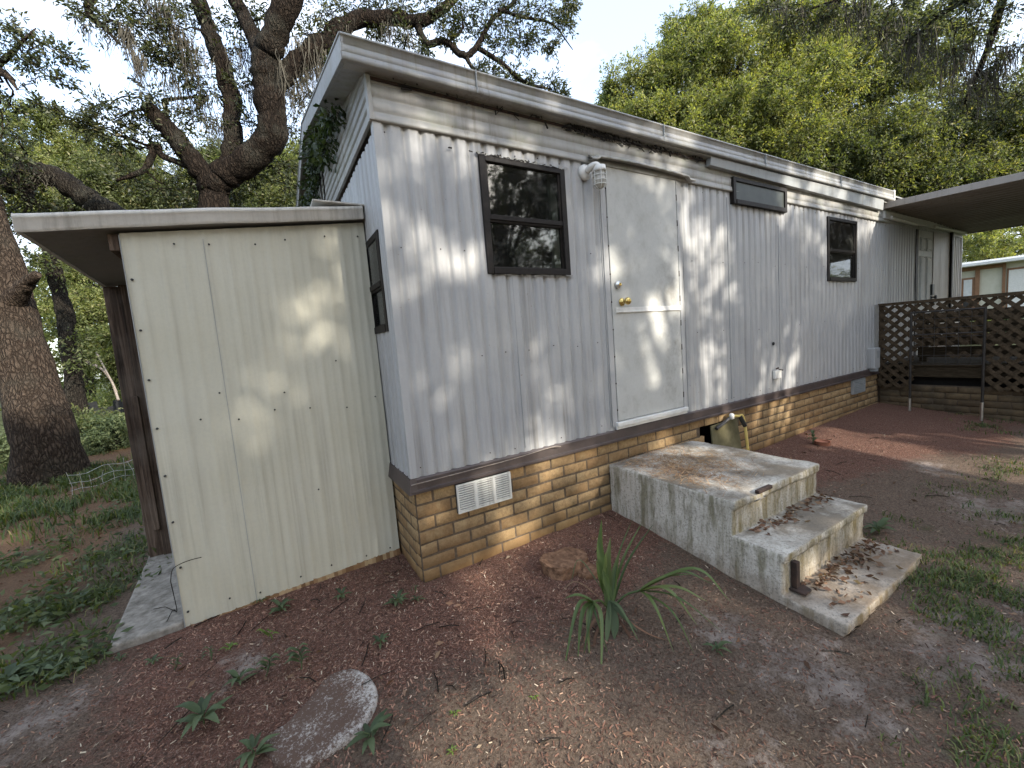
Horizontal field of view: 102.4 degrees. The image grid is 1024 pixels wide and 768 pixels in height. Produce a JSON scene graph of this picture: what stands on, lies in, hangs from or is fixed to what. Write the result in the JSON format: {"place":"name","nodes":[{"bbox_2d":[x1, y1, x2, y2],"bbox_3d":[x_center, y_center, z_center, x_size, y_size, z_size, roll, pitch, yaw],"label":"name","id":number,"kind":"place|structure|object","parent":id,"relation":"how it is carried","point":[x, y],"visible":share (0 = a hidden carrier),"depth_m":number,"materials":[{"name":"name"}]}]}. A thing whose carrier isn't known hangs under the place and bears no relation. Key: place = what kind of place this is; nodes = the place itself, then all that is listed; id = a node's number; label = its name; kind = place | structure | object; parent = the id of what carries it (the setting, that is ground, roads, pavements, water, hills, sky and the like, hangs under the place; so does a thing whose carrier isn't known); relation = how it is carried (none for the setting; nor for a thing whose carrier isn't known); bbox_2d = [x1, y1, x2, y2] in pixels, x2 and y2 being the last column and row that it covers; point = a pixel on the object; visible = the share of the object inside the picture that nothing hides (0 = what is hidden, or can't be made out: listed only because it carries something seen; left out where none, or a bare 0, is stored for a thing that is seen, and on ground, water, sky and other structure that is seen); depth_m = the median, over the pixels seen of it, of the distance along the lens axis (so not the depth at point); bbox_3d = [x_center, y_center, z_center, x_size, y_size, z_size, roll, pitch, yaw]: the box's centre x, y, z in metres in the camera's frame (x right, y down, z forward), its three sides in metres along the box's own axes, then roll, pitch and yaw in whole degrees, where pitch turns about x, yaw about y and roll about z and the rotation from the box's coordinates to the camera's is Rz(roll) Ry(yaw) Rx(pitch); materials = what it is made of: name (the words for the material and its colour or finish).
{"place":"outdoors","nodes":[
{"label":"outdoors","id":0,"kind":"place"},
{"bbox_2d":[0,447,142,545],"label":"grass","id":1,"kind":"structure","parent":0,"point":[41,507],"depth_m":4.80,"materials":[{"name":"green plant"}]},
{"bbox_2d":[0,344,1023,767],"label":"ground","id":2,"kind":"structure","parent":0,"point":[900,426],"depth_m":2.02,"materials":[{"name":"brown soil"}]},
{"bbox_2d":[0,424,9,466],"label":"shrub","id":3,"kind":"object","parent":2,"relation":"on","point":[4,450],"visible":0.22,"depth_m":7.32,"materials":[{"name":"green plant"}]},
{"bbox_2d":[0,655,40,693],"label":"weed","id":4,"kind":"object","parent":2,"relation":"on","point":[11,669],"visible":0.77,"depth_m":2.04,"materials":[{"name":"green plant"}]},
{"bbox_2d":[10,654,58,683],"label":"weed","id":5,"kind":"object","parent":2,"relation":"on","point":[46,666],"visible":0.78,"depth_m":2.05,"materials":[{"name":"green plant"}]},
{"bbox_2d":[0,7,91,487],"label":"oak tree","id":6,"kind":"object","parent":2,"relation":"on","point":[41,429],"visible":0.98,"depth_m":5.78,"materials":[{"name":"brown plant"}]},
{"bbox_2d":[0,94,125,271],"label":"oak tree","id":7,"kind":"object","parent":2,"relation":"on","point":[23,179],"visible":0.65,"depth_m":6.99,"materials":[{"name":"brown plant"}]},
{"bbox_2d":[17,236,108,434],"bbox_3d":[-10.332,-1.054,9.322,1.832,5.046,1.824,-8,7,-30],"label":"slender tree","id":8,"kind":"object","parent":2,"relation":"on","point":[69,348],"visible":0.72,"depth_m":9.33,"materials":[{"name":"green plant"}]},
{"bbox_2d":[25,250,119,398],"bbox_3d":[-14.153,-1.667,13.586,7.347,6.058,3.900,-3,6,17],"label":"broadleaf tree","id":9,"kind":"object","parent":2,"relation":"on","point":[91,299],"visible":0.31,"depth_m":12.38,"materials":[{"name":"green plant"}]},
{"bbox_2d":[0,441,152,701],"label":"grass","id":10,"kind":"structure","parent":2,"relation":"on","point":[3,664],"depth_m":2.90,"materials":[{"name":"green plant"}]},
{"bbox_2d":[0,94,165,400],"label":"broadleaf tree","id":11,"kind":"object","parent":2,"relation":"on","point":[61,145],"visible":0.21,"depth_m":13.01,"materials":[{"name":"green plant"}]},
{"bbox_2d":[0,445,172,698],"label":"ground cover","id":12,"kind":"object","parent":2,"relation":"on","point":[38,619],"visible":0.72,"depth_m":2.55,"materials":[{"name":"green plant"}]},
{"bbox_2d":[60,378,120,406],"bbox_3d":[-13.118,0.749,12.548,3.107,2.171,2.970,-3,6,20],"label":"shrub","id":13,"kind":"object","parent":2,"relation":"on","point":[86,386],"visible":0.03,"depth_m":12.74,"materials":[{"name":"green plant"}]},
{"bbox_2d":[71,403,123,442],"bbox_3d":[-9.096,0.929,9.166,1.607,1.163,1.558,-8,7,-30],"label":"shrub","id":14,"kind":"object","parent":2,"relation":"on","point":[80,421],"visible":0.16,"depth_m":8.95,"materials":[{"name":"green plant"}]},
{"bbox_2d":[66,458,134,494],"bbox_3d":[-5.356,1.202,5.517,0.067,0.354,0.940,-3,6,16],"label":"wire fence","id":15,"kind":"object","parent":2,"relation":"on","point":[100,476],"visible":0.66,"depth_m":5.41,"materials":[{"name":"grey metal"}]},
{"bbox_2d":[86,381,121,406],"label":"shrub","id":16,"kind":"object","parent":2,"relation":"on","point":[111,394],"visible":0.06,"depth_m":11.57,"materials":[{"name":"green plant"}]},
{"bbox_2d":[80,409,129,455],"bbox_3d":[-7.998,1.020,8.273,1.186,1.099,1.464,-2,6,24],"label":"shrub","id":17,"kind":"object","parent":2,"relation":"on","point":[115,430],"visible":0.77,"depth_m":8.02,"materials":[{"name":"green plant"}]},
{"bbox_2d":[88,386,121,407],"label":"shrub","id":18,"kind":"object","parent":2,"relation":"on","point":[103,397],"visible":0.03,"depth_m":10.69,"materials":[{"name":"green plant"}]},
{"bbox_2d":[87,352,119,400],"bbox_3d":[-9.837,-0.211,9.964,1.498,1.222,0.234,-2,6,28],"label":"fallen branch","id":19,"kind":"object","parent":18,"relation":"on","point":[104,370],"visible":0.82,"depth_m":9.83,"materials":[{"name":"brown wood"}]},
{"bbox_2d":[88,399,123,415],"bbox_3d":[-9.981,0.869,10.162,2.579,0.980,0.036,-5,6,-4],"label":"silt fence","id":20,"kind":"object","parent":2,"relation":"on","point":[114,407],"visible":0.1,"depth_m":10.12,"materials":[{"name":"grey fabric"}]},
{"bbox_2d":[113,652,126,660],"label":"weed","id":21,"kind":"object","parent":2,"relation":"on","point":[118,656],"visible":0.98,"depth_m":2.14,"materials":[{"name":"green plant"}]},
{"bbox_2d":[109,553,184,653],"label":"concrete slab","id":22,"kind":"structure","parent":2,"relation":"on","point":[144,617],"depth_m":2.51,"materials":[{"name":"grey concrete"}]},
{"bbox_2d":[155,557,201,621],"bbox_3d":[-2.001,1.189,2.400,0.419,0.352,0.119,-3,6,16],"label":"dead vine","id":23,"kind":"object","parent":22,"relation":"on","point":[172,589],"visible":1,"depth_m":2.38,"materials":[{"name":"brown plant"}]},
{"bbox_2d":[145,653,163,665],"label":"weed","id":24,"kind":"object","parent":2,"relation":"on","point":[152,660],"visible":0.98,"depth_m":2.09,"materials":[{"name":"green plant"}]},
{"bbox_2d":[43,126,296,209],"bbox_3d":[-10.438,-4.011,14.407,7.095,9.933,5.721,-8,7,-30],"label":"broadleaf tree","id":25,"kind":"object","parent":2,"relation":"on","point":[92,178],"visible":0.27,"depth_m":12.61,"materials":[{"name":"green plant"}]},
{"bbox_2d":[168,653,183,669],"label":"weed","id":26,"kind":"object","parent":2,"relation":"on","point":[177,660],"visible":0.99,"depth_m":2.04,"materials":[{"name":"green plant"}]},
{"bbox_2d":[174,690,233,738],"bbox_3d":[-1.320,1.414,1.755,0.212,0.111,0.232,-8,7,-30],"label":"weed","id":27,"kind":"object","parent":2,"relation":"on","point":[199,708],"visible":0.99,"depth_m":1.75,"materials":[{"name":"green plant"}]},
{"bbox_2d":[11,199,400,627],"bbox_3d":[-1.941,0.129,3.022,1.660,2.522,1.400,-8,7,-30],"label":"lean to shed","id":28,"kind":"object","parent":2,"relation":"on","point":[244,344],"visible":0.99,"depth_m":2.53,"materials":[{"name":"metal"}]},
{"bbox_2d":[201,646,214,660],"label":"weed","id":29,"kind":"object","parent":2,"relation":"on","point":[211,652],"visible":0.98,"depth_m":2.08,"materials":[{"name":"green plant"}]},
{"bbox_2d":[218,641,238,650],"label":"weed","id":30,"kind":"object","parent":2,"relation":"on","point":[231,644],"visible":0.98,"depth_m":2.15,"materials":[{"name":"green plant"}]},
{"bbox_2d":[222,668,256,686],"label":"weed","id":31,"kind":"object","parent":2,"relation":"on","point":[234,674],"visible":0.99,"depth_m":1.95,"materials":[{"name":"green plant"}]},
{"bbox_2d":[234,732,279,767],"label":"weed","id":32,"kind":"object","parent":2,"relation":"on","point":[251,742],"visible":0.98,"depth_m":1.62,"materials":[{"name":"green plant"}]},
{"bbox_2d":[230,130,299,207],"bbox_3d":[-7.986,-4.413,15.610,3.865,10.129,5.005,-1,7,31],"label":"broadleaf tree","id":33,"kind":"object","parent":2,"relation":"on","point":[296,149],"visible":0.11,"depth_m":14.22,"materials":[{"name":"green plant"}]},
{"bbox_2d":[257,629,277,638],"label":"weed","id":34,"kind":"object","parent":2,"relation":"on","point":[264,632],"visible":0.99,"depth_m":2.18,"materials":[{"name":"green plant"}]},
{"bbox_2d":[256,653,279,676],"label":"weed","id":35,"kind":"object","parent":2,"relation":"on","point":[263,662],"visible":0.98,"depth_m":1.96,"materials":[{"name":"green plant"}]},
{"bbox_2d":[268,597,294,614],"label":"weed","id":36,"kind":"object","parent":2,"relation":"on","point":[280,604],"visible":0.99,"depth_m":2.45,"materials":[{"name":"green plant"}]},
{"bbox_2d":[284,643,310,669],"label":"weed","id":37,"kind":"object","parent":2,"relation":"on","point":[294,654],"visible":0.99,"depth_m":2.00,"materials":[{"name":"green plant"}]},
{"bbox_2d":[42,0,583,208],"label":"live oak","id":38,"kind":"object","parent":2,"relation":"on","point":[272,83],"visible":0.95,"depth_m":6.39,"materials":[{"name":"brown plant"}]},
{"bbox_2d":[265,669,377,767],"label":"stepping stone","id":39,"kind":"object","parent":2,"relation":"on","point":[324,722],"visible":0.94,"depth_m":1.73,"materials":[{"name":"grey stone"}]},
{"bbox_2d":[333,586,351,599],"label":"weed","id":40,"kind":"object","parent":2,"relation":"on","point":[341,592],"visible":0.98,"depth_m":2.53,"materials":[{"name":"green plant"}]},
{"bbox_2d":[344,708,392,754],"bbox_3d":[-0.562,1.421,1.675,0.158,0.087,0.192,-4,6,9],"label":"weed","id":41,"kind":"object","parent":2,"relation":"on","point":[378,722],"visible":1,"depth_m":1.66,"materials":[{"name":"green plant"}]},
{"bbox_2d":[372,632,389,648],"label":"weed","id":42,"kind":"object","parent":2,"relation":"on","point":[380,639],"visible":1,"depth_m":2.15,"materials":[{"name":"green plant"}]},
{"bbox_2d":[382,589,408,606],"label":"weed","id":43,"kind":"object","parent":2,"relation":"on","point":[400,598],"visible":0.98,"depth_m":2.43,"materials":[{"name":"green plant"}]},
{"bbox_2d":[411,596,425,600],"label":"weed","id":44,"kind":"object","parent":2,"relation":"on","point":[415,598],"visible":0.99,"depth_m":2.46,"materials":[{"name":"green plant"}]},
{"bbox_2d":[446,744,457,754],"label":"weed","id":45,"kind":"object","parent":2,"relation":"on","point":[453,748],"visible":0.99,"depth_m":1.61,"materials":[{"name":"green plant"}]},
{"bbox_2d":[448,710,460,716],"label":"weed","id":46,"kind":"object","parent":2,"relation":"on","point":[451,711],"visible":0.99,"depth_m":1.76,"materials":[{"name":"green plant"}]},
{"bbox_2d":[0,429,1018,767],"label":"twigs","id":47,"kind":"object","parent":2,"relation":"on","point":[484,649],"visible":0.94,"depth_m":2.01,"materials":[{"name":"brown wood"}]},
{"bbox_2d":[0,433,1020,767],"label":"dry leaves","id":48,"kind":"object","parent":2,"relation":"on","point":[806,663],"visible":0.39,"depth_m":2.37,"materials":[{"name":"brown plant"}]},
{"bbox_2d":[0,236,1022,410],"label":"distant woods","id":49,"kind":"object","parent":2,"relation":"on","point":[51,349],"depth_m":21.46,"materials":[{"name":"green plant"}]},
{"bbox_2d":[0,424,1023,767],"bbox_3d":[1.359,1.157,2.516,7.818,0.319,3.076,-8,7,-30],"label":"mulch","id":50,"kind":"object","parent":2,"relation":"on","point":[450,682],"visible":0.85,"depth_m":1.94,"materials":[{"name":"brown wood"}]},
{"bbox_2d":[539,547,587,580],"bbox_3d":[0.353,1.198,2.720,0.346,0.141,0.249,-8,7,-30],"label":"rock","id":51,"kind":"object","parent":2,"relation":"on","point":[557,565],"visible":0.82,"depth_m":2.65,"materials":[{"name":"brown stone"}]},
{"bbox_2d":[578,562,597,579],"bbox_3d":[0.490,1.218,2.627,0.132,0.097,0.132,1,8,43],"label":"rock","id":52,"kind":"object","parent":2,"relation":"on","point":[584,572],"visible":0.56,"depth_m":2.60,"materials":[{"name":"brown stone"}]},
{"bbox_2d":[296,31,966,582],"bbox_3d":[3.066,-1.093,6.703,11.221,3.900,3.842,-8,7,-30],"label":"mobile home","id":53,"kind":"object","parent":2,"relation":"on","point":[572,299],"visible":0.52,"depth_m":3.17,"materials":[{"name":"white metal"}]},
{"bbox_2d":[296,98,346,206],"bbox_3d":[-1.845,-1.827,3.897,0.346,0.816,2.812,-8,7,-30],"label":"ivy vine","id":54,"kind":"object","parent":53,"relation":"attached to","point":[317,146],"visible":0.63,"depth_m":3.33,"materials":[{"name":"green plant"}]},
{"bbox_2d":[366,229,388,333],"bbox_3d":[-0.887,-0.650,2.729,0.058,0.619,0.414,-8,7,-30],"label":"window","id":55,"kind":"structure","parent":53,"relation":"in","point":[377,291],"depth_m":2.71,"materials":[{"name":"black glass"}]},
{"bbox_2d":[448,147,572,276],"bbox_3d":[0.020,-1.058,3.040,1.215,1.177,0.410,-8,7,-30],"label":"window","id":56,"kind":"structure","parent":53,"relation":"in","point":[525,220],"depth_m":3.14,"materials":[{"name":"black glass"}]},
{"bbox_2d":[605,167,683,420],"bbox_3d":[1.170,-0.743,3.495,0.852,2.021,0.135,-8,7,-30],"label":"door","id":57,"kind":"structure","parent":53,"relation":"in","point":[642,222],"depth_m":3.49,"materials":[{"name":"white metal"}]},
{"bbox_2d":[730,176,786,212],"bbox_3d":[2.589,-1.967,4.317,1.013,0.254,0.086,-8,7,-30],"label":"window","id":58,"kind":"structure","parent":53,"relation":"in","point":[752,194],"depth_m":4.26,"materials":[{"name":"grey glass"}]},
{"bbox_2d":[826,216,856,281],"bbox_3d":[4.271,-1.732,5.344,0.836,0.787,0.070,-8,7,-30],"label":"window","id":59,"kind":"structure","parent":53,"relation":"in","point":[841,233],"depth_m":5.35,"materials":[{"name":"black glass"}]},
{"bbox_2d":[917,230,936,354],"bbox_3d":[6.978,-1.526,6.928,0.700,2.055,0.125,-8,7,-30],"label":"door","id":60,"kind":"structure","parent":53,"relation":"in","point":[926,288],"depth_m":6.90,"materials":[{"name":"grey metal"}]},
{"bbox_2d":[883,172,1023,235],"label":"patio cover","id":61,"kind":"object","parent":53,"relation":"attached to","point":[997,203],"visible":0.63,"depth_m":5.98,"materials":[{"name":"white metal"}]},
{"bbox_2d":[562,520,729,663],"bbox_3d":[0.648,1.093,2.210,0.873,0.629,0.613,-5,6,-1],"label":"palmetto","id":62,"kind":"object","parent":2,"relation":"on","point":[608,578],"visible":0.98,"depth_m":2.19,"materials":[{"name":"green plant"}]},
{"bbox_2d":[702,641,731,656],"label":"weed","id":63,"kind":"object","parent":2,"relation":"on","point":[719,645],"visible":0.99,"depth_m":2.02,"materials":[{"name":"green plant"}]},
{"bbox_2d":[710,417,741,448],"bbox_3d":[2.170,0.625,4.159,0.509,0.500,0.095,-8,7,-30],"label":"hatch board","id":64,"kind":"object","parent":2,"relation":"on","point":[727,434],"visible":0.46,"depth_m":4.18,"materials":[{"name":"beige wood"}]},
{"bbox_2d":[715,413,749,450],"bbox_3d":[2.233,0.582,4.173,0.474,0.576,0.066,-7,6,-23],"label":"pipe","id":65,"kind":"object","parent":2,"relation":"on","point":[741,418],"visible":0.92,"depth_m":4.19,"materials":[{"name":"beige plastic"}]},
{"bbox_2d":[594,0,894,166],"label":"broadleaf tree","id":66,"kind":"object","parent":2,"relation":"on","point":[695,81],"visible":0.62,"depth_m":11.88,"materials":[{"name":"green plant"}]},
{"bbox_2d":[609,441,921,636],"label":"concrete steps","id":67,"kind":"structure","parent":2,"relation":"on","point":[713,525],"depth_m":2.64,"materials":[{"name":"grey concrete"}]},
{"bbox_2d":[617,443,792,494],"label":"pine needles","id":68,"kind":"object","parent":67,"relation":"on","point":[681,468],"visible":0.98,"depth_m":3.16,"materials":[{"name":"brown plant"}]},
{"bbox_2d":[749,490,902,615],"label":"fallen leaves","id":69,"kind":"object","parent":67,"relation":"on","point":[788,515],"visible":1,"depth_m":2.55,"materials":[{"name":"brown plant"}]},
{"bbox_2d":[808,430,817,440],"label":"weed","id":70,"kind":"object","parent":2,"relation":"on","point":[813,435],"visible":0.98,"depth_m":4.57,"materials":[{"name":"green plant"}]},
{"bbox_2d":[814,439,830,445],"bbox_3d":[3.473,0.688,4.602,0.160,0.105,0.156,-8,7,-30],"label":"broken pot","id":71,"kind":"object","parent":2,"relation":"on","point":[822,442],"visible":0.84,"depth_m":4.58,"materials":[{"name":"ceramic"}]},
{"bbox_2d":[863,517,895,534],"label":"weed","id":72,"kind":"object","parent":2,"relation":"on","point":[880,524],"visible":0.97,"depth_m":2.89,"materials":[{"name":"green plant"}]},
{"bbox_2d":[739,0,1023,143],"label":"live oak","id":73,"kind":"object","parent":2,"relation":"on","point":[985,81],"visible":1,"depth_m":6.41,"materials":[{"name":"green plant"}]},
{"bbox_2d":[740,0,1023,197],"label":"broadleaf tree","id":74,"kind":"object","parent":2,"relation":"on","point":[890,147],"visible":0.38,"depth_m":11.87,"materials":[{"name":"green plant"}]},
{"bbox_2d":[862,412,1023,767],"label":"grass","id":75,"kind":"structure","parent":2,"relation":"on","point":[975,612],"depth_m":2.20,"materials":[{"name":"green plant"}]},
{"bbox_2d":[908,307,986,420],"bbox_3d":[5.628,-0.260,5.346,0.035,1.412,0.704,-8,7,-30],"label":"pipe railing","id":76,"kind":"object","parent":2,"relation":"on","point":[984,325],"visible":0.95,"depth_m":5.23,"materials":[{"name":"metal"}]},
{"bbox_2d":[876,64,1023,229],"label":"broadleaf tree","id":77,"kind":"object","parent":2,"relation":"on","point":[1008,154],"visible":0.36,"depth_m":11.79,"materials":[{"name":"green plant"}]},
{"bbox_2d":[879,306,1023,422],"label":"deck","id":78,"kind":"structure","parent":2,"relation":"on","point":[951,388],"depth_m":5.53,"materials":[{"name":"brick"}]},
{"bbox_2d":[876,291,1023,392],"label":"lattice fence","id":79,"kind":"object","parent":78,"relation":"attached to","point":[883,369],"visible":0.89,"depth_m":5.31,"materials":[{"name":"brown wood"}]},
{"bbox_2d":[961,255,1023,308],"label":"neighbour house","id":80,"kind":"structure","parent":2,"relation":"on","point":[997,275],"depth_m":20.93,"materials":[{"name":"white wood"}]},
{"bbox_2d":[961,277,974,307],"bbox_3d":[23.936,-4.685,21.625,0.516,1.751,0.070,1,8,45],"label":"window","id":81,"kind":"structure","parent":80,"relation":"in","point":[968,284],"depth_m":21.56,"materials":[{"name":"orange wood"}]},
{"bbox_2d":[1006,267,1023,306],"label":"window","id":82,"kind":"structure","parent":80,"relation":"in","point":[1015,276],"depth_m":20.44,"materials":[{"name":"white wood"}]},
{"bbox_2d":[962,226,1023,262],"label":"broadleaf tree","id":83,"kind":"object","parent":2,"relation":"on","point":[1002,243],"visible":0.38,"depth_m":24.04,"materials":[{"name":"green plant"}]},
{"bbox_2d":[0,0,1023,381],"label":"sky","id":84,"kind":"structure","parent":0,"point":[606,28],"materials":[{"name":"white"}]}
]}

